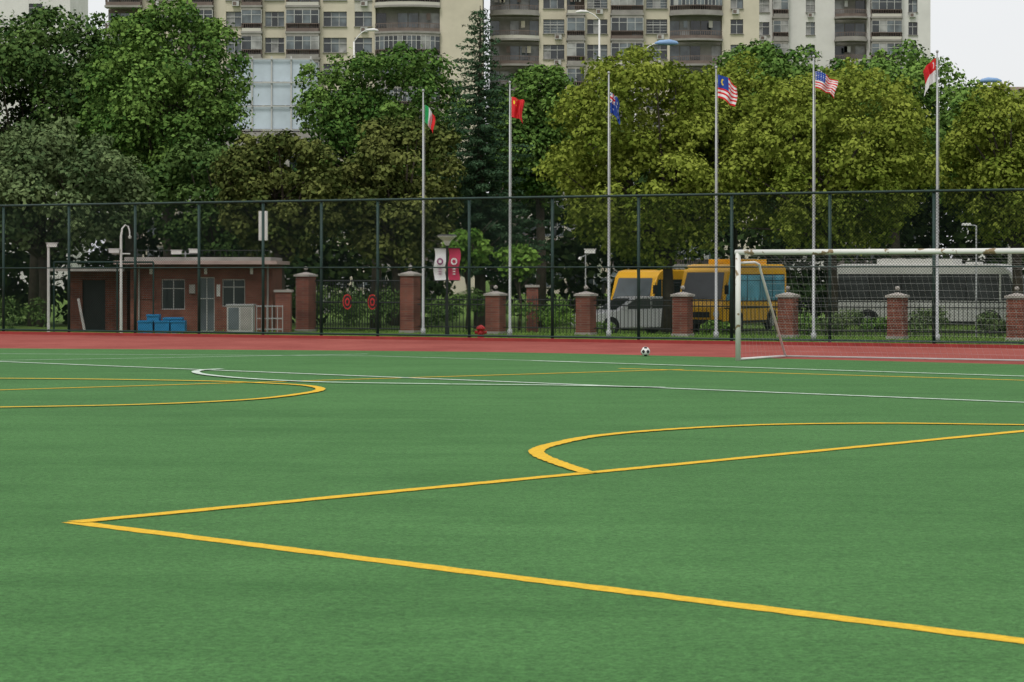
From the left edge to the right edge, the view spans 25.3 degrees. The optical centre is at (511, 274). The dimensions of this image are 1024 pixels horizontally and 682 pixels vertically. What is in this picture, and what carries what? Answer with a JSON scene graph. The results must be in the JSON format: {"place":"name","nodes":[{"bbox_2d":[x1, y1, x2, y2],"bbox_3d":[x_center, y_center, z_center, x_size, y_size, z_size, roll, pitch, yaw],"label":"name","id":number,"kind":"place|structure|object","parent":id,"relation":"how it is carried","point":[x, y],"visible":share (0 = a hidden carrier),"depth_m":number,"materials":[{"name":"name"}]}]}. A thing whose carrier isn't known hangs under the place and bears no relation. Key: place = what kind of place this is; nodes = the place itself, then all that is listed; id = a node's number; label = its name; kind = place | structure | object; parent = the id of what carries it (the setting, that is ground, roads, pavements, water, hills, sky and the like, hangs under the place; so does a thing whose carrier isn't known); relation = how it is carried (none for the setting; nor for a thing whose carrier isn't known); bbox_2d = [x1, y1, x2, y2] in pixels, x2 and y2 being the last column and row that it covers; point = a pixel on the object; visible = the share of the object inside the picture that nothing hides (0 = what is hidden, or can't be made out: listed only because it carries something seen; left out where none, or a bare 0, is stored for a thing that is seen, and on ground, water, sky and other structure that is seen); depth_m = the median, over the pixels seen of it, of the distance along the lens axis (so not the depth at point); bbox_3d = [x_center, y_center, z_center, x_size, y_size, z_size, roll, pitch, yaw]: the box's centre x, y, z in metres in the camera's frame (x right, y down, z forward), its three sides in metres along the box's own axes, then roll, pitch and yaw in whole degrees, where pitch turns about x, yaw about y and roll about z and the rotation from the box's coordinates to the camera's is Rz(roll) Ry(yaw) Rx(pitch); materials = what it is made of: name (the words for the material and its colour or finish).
{"place":"outdoors","nodes":[
{"label":"outdoors","id":0,"kind":"place"},
{"bbox_2d":[0,0,87,289],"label":"apartment tower","id":1,"kind":"structure","parent":0,"point":[18,7],"depth_m":330.00,"materials":[{"name":"beige concrete"}]},
{"bbox_2d":[50,269,129,329],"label":"brick shed","id":2,"kind":"structure","parent":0,"point":[96,298],"depth_m":79.00,"materials":[{"name":"brick"}]},
{"bbox_2d":[83,280,104,329],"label":"door","id":3,"kind":"structure","parent":2,"relation":"in","point":[95,281],"depth_m":79.13,"materials":[{"name":"black metal"}]},
{"bbox_2d":[200,132,329,312],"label":"walls","id":4,"kind":"structure","parent":0,"point":[302,135],"depth_m":130.00,"materials":[{"name":"concrete"}]},
{"bbox_2d":[233,56,316,131],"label":"rooftop screen","id":5,"kind":"object","parent":4,"relation":"on","point":[273,81],"visible":0.53,"depth_m":130.20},
{"bbox_2d":[0,348,1023,681],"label":"football pitch","id":6,"kind":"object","parent":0,"point":[930,534],"visible":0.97,"depth_m":18.11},
{"bbox_2d":[0,354,1023,643],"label":"pitch markings","id":7,"kind":"object","parent":6,"relation":"on","point":[538,452],"visible":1,"depth_m":18.41,"materials":[{"name":"yellow paint"}]},
{"bbox_2d":[641,347,649,355],"bbox_3d":[3.146,1.822,53.700,0.220,0.220,0.220,0,0,0],"label":"football","id":8,"kind":"object","parent":6,"relation":"on","point":[645,351],"visible":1,"depth_m":53.62,"materials":[{"name":"white leather"}]},
{"bbox_2d":[735,248,1023,360],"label":"football goal","id":9,"kind":"object","parent":6,"relation":"on","point":[738,270],"visible":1,"depth_m":50.84,"materials":[{"name":"white paint"}]},
{"bbox_2d":[0,334,1023,363],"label":"running track","id":10,"kind":"structure","parent":0,"point":[170,342],"depth_m":60.45,"materials":[{"name":"rubber"}]},
{"bbox_2d":[0,280,1023,344],"bbox_3d":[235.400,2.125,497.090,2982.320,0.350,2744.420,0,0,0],"label":"ground","id":11,"kind":"structure","parent":0,"point":[962,328],"depth_m":93.01,"materials":[{"name":"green plant"}]},
{"bbox_2d":[0,90,13,121],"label":"broadleaf tree","id":12,"kind":"object","parent":11,"relation":"on","point":[1,97],"visible":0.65,"depth_m":98.15,"materials":[{"name":"green plant"}]},
{"bbox_2d":[0,296,46,328],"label":"shrub","id":13,"kind":"object","parent":11,"relation":"on","point":[26,311],"visible":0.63,"depth_m":77.66,"materials":[{"name":"green plant"}]},
{"bbox_2d":[47,243,58,331],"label":"security camera mast","id":14,"kind":"object","parent":11,"relation":"on","point":[48,284],"visible":0.72,"depth_m":75.46,"materials":[{"name":"white metal"}]},
{"bbox_2d":[0,0,145,325],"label":"broadleaf tree","id":15,"kind":"object","parent":11,"relation":"on","point":[39,70],"visible":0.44,"depth_m":96.11,"materials":[{"name":"green plant"}]},
{"bbox_2d":[0,114,159,326],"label":"broadleaf tree","id":16,"kind":"object","parent":11,"relation":"on","point":[33,179],"visible":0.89,"depth_m":83.15,"materials":[{"name":"green plant"}]},
{"bbox_2d":[77,298,84,329],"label":"leaning plank","id":17,"kind":"object","parent":11,"relation":"on","point":[81,313],"visible":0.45,"depth_m":77.14,"materials":[{"name":"wood"}]},
{"bbox_2d":[53,261,153,332],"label":"canopy frame","id":18,"kind":"object","parent":11,"relation":"on","point":[117,262],"visible":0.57,"depth_m":75.58,"materials":[{"name":"green paint"}]},
{"bbox_2d":[36,33,199,266],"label":"broadleaf tree","id":19,"kind":"object","parent":11,"relation":"on","point":[132,239],"visible":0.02,"depth_m":100.82,"materials":[{"name":"green plant"}]},
{"bbox_2d":[108,225,131,332],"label":"security camera mast","id":20,"kind":"object","parent":11,"relation":"on","point":[116,252],"visible":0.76,"depth_m":74.96,"materials":[{"name":"white metal"}]},
{"bbox_2d":[138,314,186,332],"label":"blue crates","id":21,"kind":"object","parent":11,"relation":"on","point":[162,323],"visible":0.65,"depth_m":75.15,"materials":[{"name":"plastic"}]},
{"bbox_2d":[74,0,258,256],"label":"broadleaf tree","id":22,"kind":"object","parent":11,"relation":"on","point":[156,82],"visible":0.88,"depth_m":91.65,"materials":[{"name":"green plant"}]},
{"bbox_2d":[115,250,289,331],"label":"brick gatehouse","id":23,"kind":"object","parent":11,"relation":"on","point":[206,290],"visible":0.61,"depth_m":77.00,"materials":[{"name":"brick"}]},
{"bbox_2d":[170,249,200,256],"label":"roof security camera","id":24,"kind":"object","parent":23,"relation":"on","point":[180,251],"visible":0.59,"depth_m":76.54,"materials":[{"name":"white paint"}]},
{"bbox_2d":[162,277,244,330],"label":"windows and door","id":25,"kind":"structure","parent":23,"relation":"in","point":[234,280],"depth_m":77.12,"materials":[{"name":"grey glass"}]},
{"bbox_2d":[137,135,312,256],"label":"broadleaf tree","id":26,"kind":"object","parent":11,"relation":"on","point":[188,189],"visible":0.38,"depth_m":88.33,"materials":[{"name":"green plant"}]},
{"bbox_2d":[226,304,282,331],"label":"metal cabinet","id":27,"kind":"object","parent":11,"relation":"on","point":[240,319],"visible":0.57,"depth_m":74.28,"materials":[{"name":"metal"}]},
{"bbox_2d":[210,128,356,289],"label":"magnolia tree","id":28,"kind":"object","parent":11,"relation":"on","point":[240,163],"visible":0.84,"depth_m":84.15,"materials":[{"name":"green plant"}]},
{"bbox_2d":[274,290,293,331],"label":"brick pillar","id":29,"kind":"structure","parent":11,"relation":"on","point":[284,309],"depth_m":75.60,"materials":[{"name":"brick"}]},
{"bbox_2d":[104,0,483,293],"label":"apartment tower","id":30,"kind":"structure","parent":11,"relation":"on","point":[318,31],"depth_m":262.00,"materials":[{"name":"beige concrete"}]},
{"bbox_2d":[109,0,439,286],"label":"windows","id":31,"kind":"structure","parent":30,"relation":"in","point":[271,18],"depth_m":262.31,"materials":[{"name":"grey glass"}]},
{"bbox_2d":[294,277,316,331],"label":"brick pillar","id":32,"kind":"object","parent":11,"relation":"on","point":[305,303],"visible":0.68,"depth_m":77.11,"materials":[{"name":"red brick"}]},
{"bbox_2d":[294,272,317,276],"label":"cap","id":33,"kind":"object","parent":32,"relation":"on","point":[308,274],"visible":0.9,"depth_m":77.11,"materials":[{"name":"stone"}]},
{"bbox_2d":[315,279,399,330],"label":"entrance gate","id":34,"kind":"structure","parent":32,"relation":"attached to","point":[373,302],"depth_m":76.62,"materials":[{"name":"black metal"}]},
{"bbox_2d":[290,282,366,324],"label":"shrub","id":35,"kind":"object","parent":11,"relation":"on","point":[328,300],"visible":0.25,"depth_m":78.85,"materials":[{"name":"green plant"}]},
{"bbox_2d":[323,293,385,326],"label":"shrub","id":36,"kind":"object","parent":11,"relation":"on","point":[341,311],"visible":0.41,"depth_m":77.86,"materials":[{"name":"green plant"}]},
{"bbox_2d":[352,28,378,293],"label":"street lamp","id":37,"kind":"object","parent":11,"relation":"on","point":[371,29],"visible":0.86,"depth_m":123.96,"materials":[{"name":"white metal"}]},
{"bbox_2d":[290,40,474,327],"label":"camphor tree","id":38,"kind":"object","parent":11,"relation":"on","point":[331,112],"visible":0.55,"depth_m":93.77,"materials":[{"name":"green plant"}]},
{"bbox_2d":[328,111,468,325],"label":"magnolia tree","id":39,"kind":"object","parent":11,"relation":"on","point":[379,155],"visible":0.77,"depth_m":85.68,"materials":[{"name":"green plant"}]},
{"bbox_2d":[365,286,442,323],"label":"shrub","id":40,"kind":"object","parent":11,"relation":"on","point":[397,305],"visible":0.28,"depth_m":78.99,"materials":[{"name":"green plant"}]},
{"bbox_2d":[399,276,419,332],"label":"brick pillar","id":41,"kind":"object","parent":11,"relation":"on","point":[410,297],"visible":0.64,"depth_m":75.39,"materials":[{"name":"red brick"}]},
{"bbox_2d":[398,271,421,275],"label":"cap","id":42,"kind":"object","parent":41,"relation":"on","point":[410,273],"visible":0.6,"depth_m":75.40,"materials":[{"name":"stone"}]},
{"bbox_2d":[421,89,434,336],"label":"flagpole","id":43,"kind":"object","parent":11,"relation":"on","point":[429,118],"visible":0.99,"depth_m":71.27,"materials":[{"name":"metal"}]},
{"bbox_2d":[425,305,464,329],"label":"shrub","id":44,"kind":"object","parent":11,"relation":"on","point":[441,311],"visible":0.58,"depth_m":76.39,"materials":[{"name":"green plant"}]},
{"bbox_2d":[433,234,460,333],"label":"banner lamp post","id":45,"kind":"object","parent":11,"relation":"on","point":[441,264],"visible":0.8,"depth_m":71.59,"materials":[{"name":"black metal"}]},
{"bbox_2d":[440,287,484,319],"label":"shrub","id":46,"kind":"object","parent":11,"relation":"on","point":[473,302],"visible":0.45,"depth_m":77.27,"materials":[{"name":"green plant"}]},
{"bbox_2d":[430,220,499,328],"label":"young tree","id":47,"kind":"object","parent":11,"relation":"on","point":[477,239],"visible":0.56,"depth_m":80.28,"materials":[{"name":"green plant"}]},
{"bbox_2d":[401,6,550,328],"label":"cedar tree","id":48,"kind":"object","parent":11,"relation":"on","point":[480,169],"visible":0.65,"depth_m":89.25,"materials":[{"name":"green plant"}]},
{"bbox_2d":[475,325,486,337],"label":"fire hydrant","id":49,"kind":"object","parent":11,"relation":"on","point":[480,331],"visible":0.59,"depth_m":67.72,"materials":[{"name":"red metal"}]},
{"bbox_2d":[485,296,505,333],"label":"shaft","id":50,"kind":"object","parent":11,"relation":"on","point":[494,311],"visible":0.61,"depth_m":74.05,"materials":[{"name":"red brick"}]},
{"bbox_2d":[483,291,507,295],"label":"cap","id":51,"kind":"object","parent":50,"relation":"on","point":[496,294],"visible":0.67,"depth_m":74.05,"materials":[{"name":"stone"}]},
{"bbox_2d":[0,188,1023,343],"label":"chain link fence","id":52,"kind":"object","parent":11,"relation":"on","point":[552,270],"visible":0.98,"depth_m":66.62,"materials":[{"name":"metal"}]},
{"bbox_2d":[0,117,1023,324],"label":"tree belt","id":53,"kind":"object","parent":11,"relation":"on","point":[804,283],"visible":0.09,"depth_m":102.94,"materials":[{"name":"green plant"}]},
{"bbox_2d":[0,331,1023,347],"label":"track kerb","id":54,"kind":"structure","parent":11,"relation":"on","point":[546,340],"depth_m":65.86,"materials":[{"name":"red paint"}]},
{"bbox_2d":[507,81,524,337],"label":"flagpole","id":55,"kind":"object","parent":11,"relation":"on","point":[516,105],"visible":1,"depth_m":69.98,"materials":[{"name":"metal"}]},
{"bbox_2d":[488,240,549,329],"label":"young tree","id":56,"kind":"object","parent":11,"relation":"on","point":[525,260],"visible":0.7,"depth_m":79.22,"materials":[{"name":"green plant"}]},
{"bbox_2d":[525,285,539,331],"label":"brick pillar","id":57,"kind":"structure","parent":11,"relation":"on","point":[529,317],"depth_m":78.30,"materials":[{"name":"brick"}]},
{"bbox_2d":[472,61,598,326],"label":"camphor tree","id":58,"kind":"object","parent":11,"relation":"on","point":[533,128],"visible":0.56,"depth_m":96.01,"materials":[{"name":"green plant"}]},
{"bbox_2d":[507,301,572,324],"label":"shrub","id":59,"kind":"object","parent":11,"relation":"on","point":[549,308],"visible":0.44,"depth_m":77.28,"materials":[{"name":"green plant"}]},
{"bbox_2d":[64,329,1023,344],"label":"grass verge","id":60,"kind":"object","parent":11,"relation":"on","point":[819,337],"depth_m":70.74,"materials":[{"name":"green plant"}]},
{"bbox_2d":[543,311,575,328],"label":"shrub","id":61,"kind":"object","parent":11,"relation":"on","point":[549,315],"visible":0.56,"depth_m":76.10,"materials":[{"name":"green plant"}]},
{"bbox_2d":[574,296,596,334],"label":"shaft","id":62,"kind":"object","parent":11,"relation":"on","point":[584,321],"visible":0.75,"depth_m":72.66,"materials":[{"name":"red brick"}]},
{"bbox_2d":[576,10,600,307],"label":"street lamp","id":63,"kind":"object","parent":11,"relation":"on","point":[582,11],"visible":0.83,"depth_m":123.96,"materials":[{"name":"white metal"}]},
{"bbox_2d":[596,321,615,332],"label":"shrub","id":64,"kind":"object","parent":11,"relation":"on","point":[604,330],"visible":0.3,"depth_m":76.91,"materials":[{"name":"green plant"}]},
{"bbox_2d":[606,71,619,338],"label":"flagpole","id":65,"kind":"object","parent":11,"relation":"on","point":[613,105],"visible":1,"depth_m":68.58,"materials":[{"name":"metal"}]},
{"bbox_2d":[571,296,668,332],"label":"parked car","id":66,"kind":"object","parent":11,"relation":"on","point":[631,314],"visible":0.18,"depth_m":86.84,"materials":[{"name":"white metal"}]},
{"bbox_2d":[489,0,758,293],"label":"apartment tower","id":67,"kind":"structure","parent":11,"relation":"on","point":[563,33],"depth_m":270.03,"materials":[{"name":"beige concrete"}]},
{"bbox_2d":[491,0,742,288],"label":"windows","id":68,"kind":"structure","parent":67,"relation":"in","point":[736,25],"depth_m":270.90,"materials":[{"name":"grey glass"}]},
{"bbox_2d":[601,270,683,329],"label":"school bus","id":69,"kind":"object","parent":11,"relation":"on","point":[620,288],"visible":0.16,"depth_m":93.19,"materials":[{"name":"yellow metal"}]},
{"bbox_2d":[532,42,762,331],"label":"camphor tree","id":70,"kind":"object","parent":11,"relation":"on","point":[584,104],"visible":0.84,"depth_m":83.03,"materials":[{"name":"green plant"}]},
{"bbox_2d":[633,39,677,182],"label":"street lamp","id":71,"kind":"object","parent":11,"relation":"on","point":[667,42],"visible":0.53,"depth_m":114.91,"materials":[{"name":"grey metal"}]},
{"bbox_2d":[672,296,693,336],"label":"shaft","id":72,"kind":"object","parent":11,"relation":"on","point":[679,327],"visible":0.82,"depth_m":71.26,"materials":[{"name":"red brick"}]},
{"bbox_2d":[670,292,694,296],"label":"cap","id":73,"kind":"object","parent":72,"relation":"on","point":[678,294],"visible":0.73,"depth_m":71.25,"materials":[{"name":"stone"}]},
{"bbox_2d":[417,295,1005,338],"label":"iron railing","id":74,"kind":"object","parent":11,"relation":"on","point":[775,306],"visible":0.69,"depth_m":70.89,"materials":[{"name":"black metal"}]},
{"bbox_2d":[700,320,729,333],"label":"shrub","id":75,"kind":"object","parent":11,"relation":"on","point":[720,327],"visible":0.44,"depth_m":75.89,"materials":[{"name":"green plant"}]},
{"bbox_2d":[713,66,737,337],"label":"flagpole","id":76,"kind":"object","parent":11,"relation":"on","point":[727,91],"visible":0.99,"depth_m":67.13,"materials":[{"name":"metal"}]},
{"bbox_2d":[674,259,785,330],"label":"school bus","id":77,"kind":"object","parent":11,"relation":"on","point":[751,314],"visible":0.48,"depth_m":91.36,"materials":[{"name":"yellow metal"}]},
{"bbox_2d":[663,51,804,333],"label":"camphor tree","id":78,"kind":"object","parent":11,"relation":"on","point":[744,84],"visible":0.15,"depth_m":85.91,"materials":[{"name":"green plant"}]},
{"bbox_2d":[706,38,830,323],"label":"broadleaf tree","id":79,"kind":"object","parent":11,"relation":"on","point":[775,64],"visible":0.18,"depth_m":104.00,"materials":[{"name":"green plant"}]},
{"bbox_2d":[777,297,799,337],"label":"shaft","id":80,"kind":"object","parent":11,"relation":"on","point":[785,305],"visible":0.75,"depth_m":69.77,"materials":[{"name":"red brick"}]},
{"bbox_2d":[775,292,799,296],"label":"cap","id":81,"kind":"object","parent":80,"relation":"on","point":[785,295],"visible":0.8,"depth_m":69.77,"materials":[{"name":"stone"}]},
{"bbox_2d":[769,313,819,334],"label":"shrub","id":82,"kind":"object","parent":11,"relation":"on","point":[802,321],"visible":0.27,"depth_m":77.50,"materials":[{"name":"green plant"}]},
{"bbox_2d":[811,55,837,341],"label":"flagpole","id":83,"kind":"object","parent":11,"relation":"on","point":[824,82],"visible":0.99,"depth_m":65.84,"materials":[{"name":"metal"}]},
{"bbox_2d":[711,57,952,332],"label":"camphor tree","id":84,"kind":"object","parent":11,"relation":"on","point":[887,162],"visible":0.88,"depth_m":81.94,"materials":[{"name":"green plant"}]},
{"bbox_2d":[815,308,869,335],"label":"shrub","id":85,"kind":"object","parent":11,"relation":"on","point":[837,315],"visible":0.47,"depth_m":76.19,"materials":[{"name":"green plant"}]},
{"bbox_2d":[759,0,929,281],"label":"apartment tower","id":86,"kind":"structure","parent":11,"relation":"on","point":[829,30],"depth_m":300.00,"materials":[{"name":"beige concrete"}]},
{"bbox_2d":[759,0,916,263],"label":"windows","id":87,"kind":"structure","parent":86,"relation":"in","point":[763,4],"depth_m":300.96,"materials":[{"name":"grey glass"}]},
{"bbox_2d":[859,316,886,334],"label":"shrub","id":88,"kind":"object","parent":11,"relation":"on","point":[865,327],"visible":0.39,"depth_m":75.05,"materials":[{"name":"green plant"}]},
{"bbox_2d":[886,297,908,338],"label":"shaft","id":89,"kind":"object","parent":11,"relation":"on","point":[892,333],"visible":0.71,"depth_m":68.30,"materials":[{"name":"red brick"}]},
{"bbox_2d":[885,292,909,297],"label":"cap","id":90,"kind":"object","parent":89,"relation":"on","point":[893,295],"visible":0.9,"depth_m":68.30,"materials":[{"name":"stone"}]},
{"bbox_2d":[802,38,1016,258],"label":"broadleaf tree","id":91,"kind":"object","parent":11,"relation":"on","point":[914,67],"visible":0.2,"depth_m":98.67,"materials":[{"name":"green plant"}]},
{"bbox_2d":[908,305,950,335],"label":"shrub","id":92,"kind":"object","parent":11,"relation":"on","point":[914,318],"visible":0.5,"depth_m":74.70,"materials":[{"name":"green plant"}]},
{"bbox_2d":[837,258,1023,331],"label":"coach bus","id":93,"kind":"object","parent":11,"relation":"on","point":[963,279],"visible":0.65,"depth_m":90.36,"materials":[{"name":"white metal"}]},
{"bbox_2d":[923,50,939,340],"bbox_3d":[11.844,-2.190,64.296,0.465,8.280,0.238,0,0,0],"label":"flagpole","id":94,"kind":"object","parent":11,"relation":"on","point":[930,71],"visible":0.98,"depth_m":64.28,"materials":[{"name":"metal"}]},
{"bbox_2d":[962,223,976,336],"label":"street lamp","id":95,"kind":"object","parent":11,"relation":"on","point":[965,224],"visible":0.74,"depth_m":80.00,"materials":[{"name":"metal"}]},
{"bbox_2d":[932,80,1023,293],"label":"camphor tree","id":96,"kind":"object","parent":11,"relation":"on","point":[997,165],"visible":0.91,"depth_m":83.14,"materials":[{"name":"green plant"}]},
{"bbox_2d":[974,309,1005,337],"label":"shrub","id":97,"kind":"object","parent":11,"relation":"on","point":[992,320],"visible":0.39,"depth_m":73.86,"materials":[{"name":"green plant"}]},
{"bbox_2d":[980,77,1011,264],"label":"street lamp","id":98,"kind":"object","parent":11,"relation":"on","point":[988,79],"visible":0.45,"depth_m":94.93,"materials":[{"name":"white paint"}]},
{"bbox_2d":[1005,298,1023,340],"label":"shaft","id":99,"kind":"object","parent":11,"relation":"on","point":[1016,323],"visible":0.75,"depth_m":66.74,"materials":[{"name":"red brick"}]},
{"bbox_2d":[1004,293,1023,297],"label":"cap","id":100,"kind":"object","parent":99,"relation":"on","point":[1015,295],"visible":0.78,"depth_m":66.75,"materials":[{"name":"stone"}]},
{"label":"mast","id":101,"kind":"object","parent":11,"relation":"on","visible":0},
{"bbox_2d":[259,211,267,239],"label":"speaker box","id":102,"kind":"object","parent":101,"relation":"attached to","point":[266,223],"visible":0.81,"depth_m":72.91,"materials":[{"name":"white paint"}]},
{"bbox_2d":[88,0,1023,276],"label":"sky","id":103,"kind":"structure","parent":0,"point":[985,38],"materials":[{"name":"white"}]},
{"bbox_2d":[953,87,1023,268],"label":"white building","id":104,"kind":"structure","parent":0,"point":[1017,88],"depth_m":190.00,"materials":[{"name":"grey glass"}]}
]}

